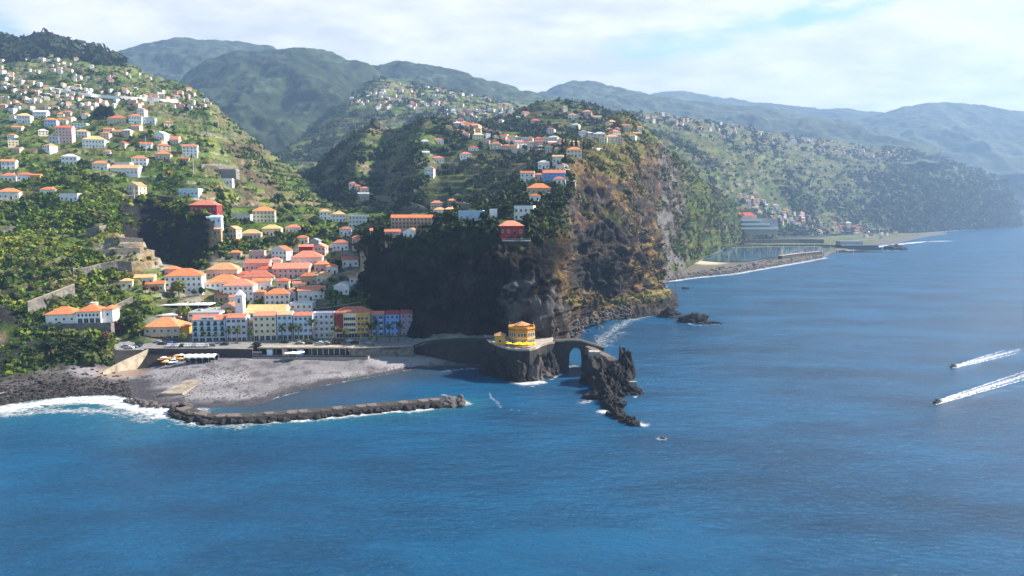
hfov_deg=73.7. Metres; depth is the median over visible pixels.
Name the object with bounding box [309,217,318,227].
broadleaf tree
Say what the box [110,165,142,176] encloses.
house
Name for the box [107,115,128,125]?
house
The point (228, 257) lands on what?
broadleaf tree
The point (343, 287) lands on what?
house
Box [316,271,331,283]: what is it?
house
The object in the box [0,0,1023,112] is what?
sky
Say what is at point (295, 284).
house
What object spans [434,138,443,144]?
house
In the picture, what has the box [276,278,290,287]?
house
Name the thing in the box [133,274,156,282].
house
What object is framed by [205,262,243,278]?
house
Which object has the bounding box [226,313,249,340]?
hotel
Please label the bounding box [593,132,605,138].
house
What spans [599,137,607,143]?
house
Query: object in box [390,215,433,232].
hotel
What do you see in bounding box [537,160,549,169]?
house
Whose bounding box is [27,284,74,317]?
retaining wall
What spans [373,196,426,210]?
retaining wall
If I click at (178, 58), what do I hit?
mountain
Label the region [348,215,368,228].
house
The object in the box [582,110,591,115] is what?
house
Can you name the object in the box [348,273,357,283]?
house
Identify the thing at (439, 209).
house
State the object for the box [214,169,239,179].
house
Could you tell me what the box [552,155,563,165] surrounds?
house
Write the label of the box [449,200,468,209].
retaining wall
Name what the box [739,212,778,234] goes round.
terraced hotel
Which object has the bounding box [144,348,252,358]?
sea wall
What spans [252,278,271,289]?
house
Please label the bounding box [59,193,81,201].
house
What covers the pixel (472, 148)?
house
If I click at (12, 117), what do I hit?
house
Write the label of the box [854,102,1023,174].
mountain
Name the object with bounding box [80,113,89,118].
house
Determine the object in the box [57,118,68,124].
house
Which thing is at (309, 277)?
house
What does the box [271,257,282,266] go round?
house
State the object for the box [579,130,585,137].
house
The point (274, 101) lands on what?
mountain
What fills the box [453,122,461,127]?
house
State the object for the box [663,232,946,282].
shore
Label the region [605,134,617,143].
house
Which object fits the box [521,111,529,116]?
house
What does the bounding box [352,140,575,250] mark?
shrubs
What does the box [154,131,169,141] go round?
house
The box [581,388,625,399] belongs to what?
sea rock
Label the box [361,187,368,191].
house
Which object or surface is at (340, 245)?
house
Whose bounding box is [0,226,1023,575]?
sea
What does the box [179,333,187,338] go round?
broadleaf tree
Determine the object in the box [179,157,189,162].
house
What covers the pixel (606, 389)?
sea rock
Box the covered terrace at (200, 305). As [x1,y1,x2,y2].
[160,303,214,308]
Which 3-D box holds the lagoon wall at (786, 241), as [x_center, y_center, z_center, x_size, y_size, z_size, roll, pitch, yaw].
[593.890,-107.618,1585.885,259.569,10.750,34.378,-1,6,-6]
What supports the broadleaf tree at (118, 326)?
on the hillside at (184, 238)
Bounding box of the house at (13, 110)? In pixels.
[8,108,16,113]
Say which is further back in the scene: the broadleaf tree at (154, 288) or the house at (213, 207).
the house at (213, 207)
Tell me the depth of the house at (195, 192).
542.53 m
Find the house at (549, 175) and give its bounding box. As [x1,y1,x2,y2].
[542,170,565,181]
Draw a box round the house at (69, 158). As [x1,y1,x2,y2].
[60,154,80,163]
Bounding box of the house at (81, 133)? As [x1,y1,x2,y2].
[75,129,90,137]
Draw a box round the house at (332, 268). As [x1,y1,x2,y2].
[325,264,338,273]
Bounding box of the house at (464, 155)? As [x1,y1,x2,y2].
[459,152,471,159]
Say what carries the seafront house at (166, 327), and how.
on the hillside at (184, 238)
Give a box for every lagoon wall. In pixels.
[730,245,820,246]
[739,239,823,243]
[778,251,821,258]
[821,244,834,246]
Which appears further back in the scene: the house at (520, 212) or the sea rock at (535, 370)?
the house at (520, 212)
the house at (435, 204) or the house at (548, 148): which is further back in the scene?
the house at (548, 148)
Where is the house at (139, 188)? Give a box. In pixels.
[126,182,146,194]
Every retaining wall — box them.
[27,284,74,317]
[73,260,131,277]
[86,225,106,234]
[99,248,155,256]
[104,237,142,243]
[116,296,132,310]
[118,195,176,199]
[201,164,237,168]
[313,302,359,311]
[316,266,363,284]
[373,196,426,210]
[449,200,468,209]
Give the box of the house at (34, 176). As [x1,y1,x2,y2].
[29,174,42,179]
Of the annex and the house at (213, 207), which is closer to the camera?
the annex
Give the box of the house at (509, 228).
[498,220,523,239]
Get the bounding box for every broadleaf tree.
[26,355,39,367]
[39,339,56,355]
[56,340,72,358]
[68,347,80,357]
[77,337,93,348]
[95,337,109,350]
[102,332,109,337]
[113,321,124,334]
[117,316,130,332]
[126,314,142,323]
[132,323,145,336]
[150,285,159,293]
[165,170,172,178]
[170,279,185,297]
[175,306,188,319]
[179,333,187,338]
[198,287,205,293]
[213,245,220,252]
[224,255,232,261]
[263,237,270,242]
[273,230,283,237]
[274,192,283,204]
[283,202,292,212]
[302,226,311,233]
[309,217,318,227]
[334,260,341,270]
[349,291,357,299]
[355,282,364,294]
[359,234,372,254]
[371,225,389,250]
[384,233,395,248]
[432,213,442,220]
[443,210,452,221]
[466,219,472,225]
[479,211,489,218]
[487,217,496,221]
[500,204,514,219]
[522,213,535,229]
[530,207,545,223]
[538,221,548,232]
[551,197,563,210]
[562,198,567,210]
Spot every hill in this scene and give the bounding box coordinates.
[309,119,585,214]
[489,99,606,132]
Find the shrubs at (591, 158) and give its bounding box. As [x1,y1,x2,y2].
[555,132,667,331]
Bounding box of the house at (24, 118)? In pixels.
[16,113,33,123]
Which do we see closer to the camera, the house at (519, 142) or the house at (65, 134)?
the house at (65, 134)
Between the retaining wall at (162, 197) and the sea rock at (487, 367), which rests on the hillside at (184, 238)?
the retaining wall at (162, 197)
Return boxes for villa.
[40,302,120,335]
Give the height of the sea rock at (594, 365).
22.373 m
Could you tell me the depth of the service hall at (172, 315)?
376.53 m
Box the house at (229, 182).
[219,178,233,187]
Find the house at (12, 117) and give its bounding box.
[9,114,15,120]
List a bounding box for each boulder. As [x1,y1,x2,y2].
[137,399,144,404]
[171,413,180,418]
[186,417,193,422]
[200,419,208,424]
[219,419,225,424]
[226,418,232,423]
[241,417,248,423]
[256,418,265,423]
[267,416,277,421]
[312,412,320,419]
[319,411,324,418]
[335,413,343,416]
[373,407,379,413]
[404,405,411,410]
[423,403,430,409]
[457,401,464,406]
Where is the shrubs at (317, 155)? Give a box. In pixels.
[273,75,527,171]
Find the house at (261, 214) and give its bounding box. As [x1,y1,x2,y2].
[252,206,275,222]
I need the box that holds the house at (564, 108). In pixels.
[561,106,567,111]
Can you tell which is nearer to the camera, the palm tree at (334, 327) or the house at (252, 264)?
the palm tree at (334, 327)
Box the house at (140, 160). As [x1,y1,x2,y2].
[131,155,148,165]
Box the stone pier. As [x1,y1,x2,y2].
[484,335,636,384]
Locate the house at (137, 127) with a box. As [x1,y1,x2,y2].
[131,125,142,130]
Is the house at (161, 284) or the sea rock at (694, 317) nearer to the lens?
the house at (161, 284)
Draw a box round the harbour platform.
[835,241,881,249]
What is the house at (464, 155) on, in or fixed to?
on the hill at (384, 136)
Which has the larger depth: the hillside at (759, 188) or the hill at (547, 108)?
the hillside at (759, 188)
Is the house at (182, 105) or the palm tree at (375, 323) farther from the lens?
the house at (182, 105)
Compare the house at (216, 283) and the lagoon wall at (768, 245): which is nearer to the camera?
the house at (216, 283)
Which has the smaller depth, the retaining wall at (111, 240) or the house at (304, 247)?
the retaining wall at (111, 240)
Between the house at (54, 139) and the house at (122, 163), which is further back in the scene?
the house at (54, 139)
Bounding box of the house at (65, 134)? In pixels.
[54,125,75,143]
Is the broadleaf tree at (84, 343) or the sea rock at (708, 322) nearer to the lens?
the broadleaf tree at (84, 343)
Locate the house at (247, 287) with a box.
[222,279,258,301]
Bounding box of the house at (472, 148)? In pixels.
[468,146,478,150]
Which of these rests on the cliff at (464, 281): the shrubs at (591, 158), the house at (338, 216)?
the shrubs at (591, 158)
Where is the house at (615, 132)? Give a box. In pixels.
[608,130,620,135]
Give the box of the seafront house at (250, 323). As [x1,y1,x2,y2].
[248,320,253,337]
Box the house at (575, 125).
[571,123,580,128]
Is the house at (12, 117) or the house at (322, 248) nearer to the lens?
the house at (322, 248)
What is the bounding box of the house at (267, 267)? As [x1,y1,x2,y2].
[255,265,272,272]
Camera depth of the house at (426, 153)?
784.00 m
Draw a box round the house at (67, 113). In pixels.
[63,111,72,115]
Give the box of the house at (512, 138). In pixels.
[506,135,516,140]
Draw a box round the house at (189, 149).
[182,144,198,157]
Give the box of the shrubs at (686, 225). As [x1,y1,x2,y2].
[603,111,777,270]
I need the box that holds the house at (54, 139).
[49,136,58,143]
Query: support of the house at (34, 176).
on the hillside at (184, 238)
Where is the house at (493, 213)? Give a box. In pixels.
[489,209,496,217]
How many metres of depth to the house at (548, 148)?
767.61 m
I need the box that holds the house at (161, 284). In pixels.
[144,280,165,291]
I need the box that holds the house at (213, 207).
[189,200,222,214]
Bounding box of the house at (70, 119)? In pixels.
[66,117,76,121]
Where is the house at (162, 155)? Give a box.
[155,151,172,158]
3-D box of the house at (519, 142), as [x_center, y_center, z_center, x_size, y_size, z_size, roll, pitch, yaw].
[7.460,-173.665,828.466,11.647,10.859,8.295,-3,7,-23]
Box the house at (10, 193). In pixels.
[0,188,22,199]
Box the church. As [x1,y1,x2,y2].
[235,289,290,319]
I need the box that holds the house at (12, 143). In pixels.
[8,140,18,147]
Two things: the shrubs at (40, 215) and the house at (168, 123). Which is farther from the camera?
the house at (168, 123)
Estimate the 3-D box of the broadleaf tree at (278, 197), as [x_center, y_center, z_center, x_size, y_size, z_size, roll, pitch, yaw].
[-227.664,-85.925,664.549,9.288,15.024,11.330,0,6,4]
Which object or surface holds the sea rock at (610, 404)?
in the sea
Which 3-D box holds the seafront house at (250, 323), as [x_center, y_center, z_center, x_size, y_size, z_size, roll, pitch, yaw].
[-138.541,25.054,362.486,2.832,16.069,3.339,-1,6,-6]
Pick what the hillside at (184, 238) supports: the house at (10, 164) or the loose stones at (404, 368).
the house at (10, 164)
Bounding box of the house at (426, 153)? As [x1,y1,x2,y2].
[422,151,429,155]
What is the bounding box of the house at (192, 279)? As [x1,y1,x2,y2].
[163,268,206,295]
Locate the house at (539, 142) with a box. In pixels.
[536,140,544,146]
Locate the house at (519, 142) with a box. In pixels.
[513,140,523,144]
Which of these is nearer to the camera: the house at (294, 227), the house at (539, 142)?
the house at (294, 227)
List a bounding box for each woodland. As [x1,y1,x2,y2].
[0,27,130,66]
[0,161,362,365]
[607,107,1023,238]
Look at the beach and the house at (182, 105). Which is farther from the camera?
the house at (182, 105)
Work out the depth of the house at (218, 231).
483.42 m
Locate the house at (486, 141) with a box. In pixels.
[483,138,490,144]
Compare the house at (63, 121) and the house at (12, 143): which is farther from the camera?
the house at (63, 121)
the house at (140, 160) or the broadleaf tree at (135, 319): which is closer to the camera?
the broadleaf tree at (135, 319)
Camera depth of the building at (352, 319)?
363.31 m
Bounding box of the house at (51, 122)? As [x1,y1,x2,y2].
[43,118,58,126]
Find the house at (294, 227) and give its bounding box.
[284,224,300,231]
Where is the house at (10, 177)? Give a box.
[0,173,16,181]
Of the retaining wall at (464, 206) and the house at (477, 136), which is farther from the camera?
the house at (477, 136)
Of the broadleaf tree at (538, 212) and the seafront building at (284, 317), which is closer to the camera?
the seafront building at (284, 317)
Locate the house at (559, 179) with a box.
[553,176,565,185]
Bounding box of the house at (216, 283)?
[204,275,241,291]
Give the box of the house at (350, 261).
[341,256,358,267]
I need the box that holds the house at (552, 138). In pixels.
[547,136,558,141]
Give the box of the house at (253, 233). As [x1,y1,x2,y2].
[242,229,261,239]
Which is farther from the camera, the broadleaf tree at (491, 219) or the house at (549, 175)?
the house at (549, 175)
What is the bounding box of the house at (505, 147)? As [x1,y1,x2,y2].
[501,144,508,149]
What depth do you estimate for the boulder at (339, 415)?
254.51 m
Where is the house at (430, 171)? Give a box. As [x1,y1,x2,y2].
[424,166,435,178]
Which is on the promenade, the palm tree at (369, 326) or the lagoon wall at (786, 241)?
the palm tree at (369, 326)
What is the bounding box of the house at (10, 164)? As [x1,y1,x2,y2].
[0,159,17,169]
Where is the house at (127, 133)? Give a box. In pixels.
[121,129,134,137]
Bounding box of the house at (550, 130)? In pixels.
[547,127,555,133]
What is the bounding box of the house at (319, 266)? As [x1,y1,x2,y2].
[313,260,330,271]
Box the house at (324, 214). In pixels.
[319,209,330,219]
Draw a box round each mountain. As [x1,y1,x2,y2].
[117,37,276,81]
[178,47,401,154]
[371,60,556,105]
[539,80,941,164]
[650,91,882,120]
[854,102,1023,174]
[992,173,1023,225]
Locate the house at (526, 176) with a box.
[520,171,534,181]
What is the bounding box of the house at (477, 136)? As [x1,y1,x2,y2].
[472,133,483,139]
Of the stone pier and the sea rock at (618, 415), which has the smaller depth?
the sea rock at (618, 415)
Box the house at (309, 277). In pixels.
[300,272,315,284]
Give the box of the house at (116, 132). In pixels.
[111,130,120,134]
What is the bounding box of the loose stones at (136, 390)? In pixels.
[115,367,250,402]
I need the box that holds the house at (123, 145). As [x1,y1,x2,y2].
[119,141,128,148]
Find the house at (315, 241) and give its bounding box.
[309,238,321,245]
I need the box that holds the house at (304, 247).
[298,244,313,251]
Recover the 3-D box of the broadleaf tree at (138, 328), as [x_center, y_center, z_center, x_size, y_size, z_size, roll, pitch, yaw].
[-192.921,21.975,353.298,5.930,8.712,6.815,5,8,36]
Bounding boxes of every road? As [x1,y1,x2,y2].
[50,87,177,102]
[562,163,575,185]
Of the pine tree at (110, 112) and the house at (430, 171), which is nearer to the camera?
the house at (430, 171)
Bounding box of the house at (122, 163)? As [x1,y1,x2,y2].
[114,162,133,164]
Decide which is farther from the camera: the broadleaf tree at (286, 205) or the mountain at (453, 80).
the mountain at (453, 80)
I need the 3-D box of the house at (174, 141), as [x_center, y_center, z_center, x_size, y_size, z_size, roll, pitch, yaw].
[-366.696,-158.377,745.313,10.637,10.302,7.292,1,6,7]
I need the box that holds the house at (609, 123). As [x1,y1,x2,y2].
[605,120,615,125]
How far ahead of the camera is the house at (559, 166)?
535.60 m
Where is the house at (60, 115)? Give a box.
[56,113,64,116]
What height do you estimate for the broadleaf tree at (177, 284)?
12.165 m
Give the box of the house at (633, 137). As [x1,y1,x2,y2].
[628,134,636,140]
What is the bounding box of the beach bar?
[252,345,369,360]
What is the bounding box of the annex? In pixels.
[494,332,505,345]
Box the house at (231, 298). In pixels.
[228,295,234,301]
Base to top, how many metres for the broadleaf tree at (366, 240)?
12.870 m
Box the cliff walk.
[413,338,492,347]
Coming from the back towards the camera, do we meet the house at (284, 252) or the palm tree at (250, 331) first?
the house at (284, 252)
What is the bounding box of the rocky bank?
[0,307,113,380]
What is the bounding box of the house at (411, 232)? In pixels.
[403,228,416,237]
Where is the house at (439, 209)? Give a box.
[433,207,443,212]
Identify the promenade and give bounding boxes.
[114,336,483,349]
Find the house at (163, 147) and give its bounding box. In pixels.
[156,143,170,150]
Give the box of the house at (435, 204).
[430,200,442,208]
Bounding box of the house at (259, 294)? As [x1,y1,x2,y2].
[253,289,266,300]
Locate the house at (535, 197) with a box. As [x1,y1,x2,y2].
[529,194,540,200]
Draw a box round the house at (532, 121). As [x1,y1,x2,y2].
[530,119,540,124]
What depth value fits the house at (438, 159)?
780.06 m
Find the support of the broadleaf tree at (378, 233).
on the cliff at (464, 281)
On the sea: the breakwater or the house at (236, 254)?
the breakwater
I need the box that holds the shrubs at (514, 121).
[485,97,612,132]
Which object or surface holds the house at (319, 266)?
on the hillside at (184, 238)
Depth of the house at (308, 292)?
409.21 m
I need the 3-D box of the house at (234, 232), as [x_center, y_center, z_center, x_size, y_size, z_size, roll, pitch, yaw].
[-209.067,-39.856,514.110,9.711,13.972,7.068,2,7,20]
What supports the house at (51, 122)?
on the hillside at (184, 238)
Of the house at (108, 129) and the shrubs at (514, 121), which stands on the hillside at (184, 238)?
the house at (108, 129)
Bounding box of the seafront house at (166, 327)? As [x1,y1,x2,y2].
[144,317,191,338]
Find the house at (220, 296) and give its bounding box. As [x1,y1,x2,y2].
[213,292,228,301]
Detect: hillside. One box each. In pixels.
[0,48,484,342]
[278,79,526,168]
[612,112,1014,236]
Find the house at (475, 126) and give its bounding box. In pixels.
[469,124,481,128]
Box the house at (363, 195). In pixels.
[357,192,368,200]
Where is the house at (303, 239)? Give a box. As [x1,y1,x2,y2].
[296,235,308,243]
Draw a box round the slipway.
[160,380,202,395]
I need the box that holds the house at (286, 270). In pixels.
[272,262,312,277]
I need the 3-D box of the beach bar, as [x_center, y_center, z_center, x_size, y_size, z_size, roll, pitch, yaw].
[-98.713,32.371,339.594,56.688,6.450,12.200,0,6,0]
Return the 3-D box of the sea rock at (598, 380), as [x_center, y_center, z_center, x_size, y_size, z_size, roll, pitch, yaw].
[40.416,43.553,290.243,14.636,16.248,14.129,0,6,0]
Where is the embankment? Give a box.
[114,341,485,368]
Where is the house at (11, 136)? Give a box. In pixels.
[7,134,17,139]
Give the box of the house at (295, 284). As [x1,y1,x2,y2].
[292,281,306,287]
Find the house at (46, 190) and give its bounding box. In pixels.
[39,186,56,193]
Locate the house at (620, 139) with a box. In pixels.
[617,136,623,145]
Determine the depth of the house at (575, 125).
1015.04 m
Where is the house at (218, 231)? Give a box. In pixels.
[214,227,222,241]
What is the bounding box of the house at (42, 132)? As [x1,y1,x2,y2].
[37,129,48,135]
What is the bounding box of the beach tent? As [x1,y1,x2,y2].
[183,353,218,363]
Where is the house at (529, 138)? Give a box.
[526,136,533,141]
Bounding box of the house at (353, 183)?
[348,181,355,189]
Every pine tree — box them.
[93,107,98,117]
[97,104,105,117]
[104,105,107,116]
[107,106,114,116]
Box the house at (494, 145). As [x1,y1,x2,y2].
[490,142,501,149]
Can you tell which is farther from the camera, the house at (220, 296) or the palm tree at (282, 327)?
the house at (220, 296)
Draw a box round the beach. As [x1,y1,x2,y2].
[0,351,480,407]
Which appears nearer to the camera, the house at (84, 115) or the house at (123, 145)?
the house at (123, 145)
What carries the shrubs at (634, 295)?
on the cliff at (648, 308)
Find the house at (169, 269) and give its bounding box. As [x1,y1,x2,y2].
[163,266,179,274]
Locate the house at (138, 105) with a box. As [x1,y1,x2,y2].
[133,103,141,107]
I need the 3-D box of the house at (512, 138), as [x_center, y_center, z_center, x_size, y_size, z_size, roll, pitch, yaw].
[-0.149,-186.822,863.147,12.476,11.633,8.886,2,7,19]
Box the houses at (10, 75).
[0,57,910,237]
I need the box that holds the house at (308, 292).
[297,285,325,300]
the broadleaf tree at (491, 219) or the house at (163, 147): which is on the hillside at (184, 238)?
the house at (163, 147)
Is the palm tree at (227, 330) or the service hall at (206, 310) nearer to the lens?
the palm tree at (227, 330)
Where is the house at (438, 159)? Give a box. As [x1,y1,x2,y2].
[432,156,443,162]
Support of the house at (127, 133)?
on the hillside at (184, 238)
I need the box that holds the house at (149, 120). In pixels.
[143,118,156,124]
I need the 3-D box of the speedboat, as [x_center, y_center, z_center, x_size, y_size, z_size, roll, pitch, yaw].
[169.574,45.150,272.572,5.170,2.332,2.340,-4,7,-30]
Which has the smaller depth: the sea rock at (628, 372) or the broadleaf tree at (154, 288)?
the sea rock at (628, 372)
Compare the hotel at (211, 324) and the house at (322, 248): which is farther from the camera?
the house at (322, 248)
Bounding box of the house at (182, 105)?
[177,103,184,108]
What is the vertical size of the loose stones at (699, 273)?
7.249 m
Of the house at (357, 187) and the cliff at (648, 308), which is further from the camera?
the house at (357, 187)
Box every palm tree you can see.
[224,328,232,342]
[233,325,241,341]
[247,328,253,342]
[277,323,285,340]
[286,323,295,341]
[293,323,302,339]
[306,318,317,338]
[329,323,339,340]
[341,327,348,344]
[363,321,372,340]
[370,318,380,341]
[385,323,393,342]
[392,320,404,341]
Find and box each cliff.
[356,135,665,338]
[598,288,679,319]
[603,112,773,281]
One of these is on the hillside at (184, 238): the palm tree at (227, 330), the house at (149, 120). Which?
the house at (149, 120)
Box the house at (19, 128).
[11,126,24,131]
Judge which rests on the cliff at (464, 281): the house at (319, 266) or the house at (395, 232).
the house at (395, 232)
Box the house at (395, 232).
[384,229,400,246]
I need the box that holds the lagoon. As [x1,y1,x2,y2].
[703,247,829,261]
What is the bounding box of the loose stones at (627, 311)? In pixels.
[569,304,631,334]
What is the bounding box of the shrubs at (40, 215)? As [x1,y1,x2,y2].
[0,177,370,375]
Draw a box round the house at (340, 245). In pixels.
[332,239,348,250]
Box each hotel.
[191,314,226,340]
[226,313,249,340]
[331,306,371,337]
[371,311,384,335]
[385,310,399,334]
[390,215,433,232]
[400,310,412,334]
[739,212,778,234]
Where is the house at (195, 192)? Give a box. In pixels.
[178,188,202,198]
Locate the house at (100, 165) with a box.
[91,161,109,170]
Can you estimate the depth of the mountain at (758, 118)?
3745.17 m
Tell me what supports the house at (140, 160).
on the hillside at (184, 238)
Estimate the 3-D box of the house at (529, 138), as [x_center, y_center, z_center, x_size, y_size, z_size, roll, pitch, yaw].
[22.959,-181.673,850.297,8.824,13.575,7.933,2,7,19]
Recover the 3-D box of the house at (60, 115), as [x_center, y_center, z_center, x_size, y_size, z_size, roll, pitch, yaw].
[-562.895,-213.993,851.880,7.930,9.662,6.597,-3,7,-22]
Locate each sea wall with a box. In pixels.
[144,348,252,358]
[349,345,413,356]
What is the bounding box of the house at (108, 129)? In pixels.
[103,128,113,131]
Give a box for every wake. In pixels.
[930,371,1023,403]
[948,351,1013,367]
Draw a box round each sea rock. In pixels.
[478,348,496,375]
[493,356,506,378]
[506,360,528,382]
[527,353,543,380]
[540,366,553,379]
[541,351,558,375]
[579,355,607,384]
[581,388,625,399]
[590,372,620,389]
[597,381,624,399]
[601,394,620,403]
[601,399,626,410]
[604,407,625,416]
[606,361,632,380]
[607,364,630,386]
[613,410,624,419]
[617,345,635,378]
[619,414,639,423]
[620,384,644,395]
[626,419,640,426]
[656,307,682,317]
[677,312,708,322]
[696,321,722,323]
[837,250,880,252]
[883,244,907,249]
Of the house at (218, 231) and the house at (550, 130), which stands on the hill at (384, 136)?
the house at (550, 130)
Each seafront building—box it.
[253,311,277,339]
[277,311,293,339]
[293,311,313,339]
[313,311,335,337]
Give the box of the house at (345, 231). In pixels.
[339,226,351,235]
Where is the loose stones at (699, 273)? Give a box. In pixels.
[667,254,823,281]
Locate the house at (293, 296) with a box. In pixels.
[287,288,297,301]
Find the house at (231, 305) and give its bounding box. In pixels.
[220,301,234,312]
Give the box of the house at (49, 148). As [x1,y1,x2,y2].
[42,143,57,153]
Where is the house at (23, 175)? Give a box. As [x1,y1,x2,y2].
[16,172,30,180]
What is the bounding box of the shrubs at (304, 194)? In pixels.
[0,47,387,232]
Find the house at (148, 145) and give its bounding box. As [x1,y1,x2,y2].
[139,142,152,149]
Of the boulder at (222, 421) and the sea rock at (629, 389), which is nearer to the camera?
the boulder at (222, 421)
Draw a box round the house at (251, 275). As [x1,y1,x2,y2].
[240,270,274,280]
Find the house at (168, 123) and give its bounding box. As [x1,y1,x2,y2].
[163,121,172,127]
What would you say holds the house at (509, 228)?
on the cliff at (464, 281)
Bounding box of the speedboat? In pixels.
[933,397,942,403]
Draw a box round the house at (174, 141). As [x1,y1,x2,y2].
[170,138,181,144]
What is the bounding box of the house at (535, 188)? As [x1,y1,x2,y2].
[527,183,550,193]
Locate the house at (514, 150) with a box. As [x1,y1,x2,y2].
[511,148,518,153]
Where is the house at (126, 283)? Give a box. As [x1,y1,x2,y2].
[120,278,133,289]
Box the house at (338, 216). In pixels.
[332,211,345,221]
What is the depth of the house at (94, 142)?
692.88 m
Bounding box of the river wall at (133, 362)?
[102,349,148,373]
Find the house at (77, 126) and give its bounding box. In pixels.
[71,123,88,129]
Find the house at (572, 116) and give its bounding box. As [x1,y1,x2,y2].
[567,113,576,118]
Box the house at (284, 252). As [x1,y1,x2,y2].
[270,245,292,259]
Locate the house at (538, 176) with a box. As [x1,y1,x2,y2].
[534,173,542,180]
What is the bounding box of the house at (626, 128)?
[623,125,629,132]
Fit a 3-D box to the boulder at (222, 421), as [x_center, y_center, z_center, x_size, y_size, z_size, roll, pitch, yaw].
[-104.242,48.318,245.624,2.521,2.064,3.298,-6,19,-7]
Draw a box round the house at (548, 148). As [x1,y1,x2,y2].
[545,145,551,154]
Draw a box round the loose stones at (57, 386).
[0,365,130,404]
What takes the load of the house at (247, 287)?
on the hillside at (184, 238)
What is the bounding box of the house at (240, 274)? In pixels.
[238,271,247,276]
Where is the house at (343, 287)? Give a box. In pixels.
[334,281,353,294]
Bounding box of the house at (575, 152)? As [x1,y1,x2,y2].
[566,147,581,162]
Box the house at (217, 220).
[206,214,223,229]
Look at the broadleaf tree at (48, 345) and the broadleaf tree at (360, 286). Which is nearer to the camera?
the broadleaf tree at (48, 345)
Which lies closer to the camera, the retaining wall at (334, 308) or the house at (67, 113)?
the retaining wall at (334, 308)
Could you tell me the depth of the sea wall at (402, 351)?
338.88 m
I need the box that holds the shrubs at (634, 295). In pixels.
[600,288,672,305]
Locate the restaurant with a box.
[508,321,534,345]
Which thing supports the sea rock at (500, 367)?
in the sea
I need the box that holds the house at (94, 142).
[82,136,108,147]
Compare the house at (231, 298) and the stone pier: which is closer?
the stone pier
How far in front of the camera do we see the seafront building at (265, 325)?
357.59 m
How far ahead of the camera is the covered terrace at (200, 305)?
391.60 m
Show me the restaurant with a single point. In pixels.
(522, 331)
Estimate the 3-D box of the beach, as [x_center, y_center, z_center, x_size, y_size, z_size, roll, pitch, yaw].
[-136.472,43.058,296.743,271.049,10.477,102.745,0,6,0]
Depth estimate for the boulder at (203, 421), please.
244.91 m
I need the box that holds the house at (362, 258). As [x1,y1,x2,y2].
[359,250,365,267]
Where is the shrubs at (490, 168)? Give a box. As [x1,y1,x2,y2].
[304,114,602,212]
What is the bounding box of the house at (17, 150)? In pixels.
[11,147,24,153]
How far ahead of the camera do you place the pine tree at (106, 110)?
837.65 m
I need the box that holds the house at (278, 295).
[264,288,290,304]
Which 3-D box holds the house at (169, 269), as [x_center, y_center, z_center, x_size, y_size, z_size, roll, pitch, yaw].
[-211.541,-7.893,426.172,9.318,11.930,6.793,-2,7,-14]
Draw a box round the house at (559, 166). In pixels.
[556,164,564,169]
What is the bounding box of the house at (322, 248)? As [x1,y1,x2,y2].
[314,243,328,255]
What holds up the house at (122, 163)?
on the hillside at (184, 238)
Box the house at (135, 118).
[128,114,143,124]
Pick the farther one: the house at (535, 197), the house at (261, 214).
the house at (261, 214)
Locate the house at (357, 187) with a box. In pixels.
[354,185,360,190]
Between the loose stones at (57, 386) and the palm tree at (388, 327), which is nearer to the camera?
the loose stones at (57, 386)
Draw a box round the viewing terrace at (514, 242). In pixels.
[504,238,530,248]
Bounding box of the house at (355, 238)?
[352,235,360,250]
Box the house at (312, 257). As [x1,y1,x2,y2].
[290,250,323,264]
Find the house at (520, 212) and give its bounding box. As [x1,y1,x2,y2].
[514,206,535,219]
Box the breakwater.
[169,397,445,421]
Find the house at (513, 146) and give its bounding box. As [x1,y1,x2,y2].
[509,144,518,148]
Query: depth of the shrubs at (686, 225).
990.35 m
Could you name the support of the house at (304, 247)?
on the hillside at (184, 238)
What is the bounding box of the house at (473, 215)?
[458,210,484,220]
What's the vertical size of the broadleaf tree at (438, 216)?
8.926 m
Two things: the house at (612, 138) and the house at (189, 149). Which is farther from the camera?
the house at (612, 138)
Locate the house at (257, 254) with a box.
[249,250,265,258]
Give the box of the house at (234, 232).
[227,226,241,239]
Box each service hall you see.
[155,313,181,318]
[187,307,224,321]
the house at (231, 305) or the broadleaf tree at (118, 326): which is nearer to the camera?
the broadleaf tree at (118, 326)
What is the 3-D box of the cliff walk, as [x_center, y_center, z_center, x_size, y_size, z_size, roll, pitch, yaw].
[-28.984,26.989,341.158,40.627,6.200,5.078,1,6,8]
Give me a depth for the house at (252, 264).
450.51 m
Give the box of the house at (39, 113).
[32,110,49,117]
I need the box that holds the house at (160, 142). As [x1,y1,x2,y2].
[156,140,167,144]
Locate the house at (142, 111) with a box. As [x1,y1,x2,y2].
[137,107,147,116]
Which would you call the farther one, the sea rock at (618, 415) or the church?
the church
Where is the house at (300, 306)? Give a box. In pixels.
[290,301,315,311]
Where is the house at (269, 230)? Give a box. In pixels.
[261,225,282,235]
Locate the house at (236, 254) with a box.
[229,250,241,258]
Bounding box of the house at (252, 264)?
[244,259,271,271]
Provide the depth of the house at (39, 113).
843.67 m
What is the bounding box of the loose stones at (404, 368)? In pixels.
[252,361,410,400]
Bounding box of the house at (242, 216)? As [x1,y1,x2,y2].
[231,214,252,219]
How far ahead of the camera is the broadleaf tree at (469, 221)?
371.57 m
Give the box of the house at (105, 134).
[100,131,111,138]
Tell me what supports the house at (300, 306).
on the hillside at (184, 238)

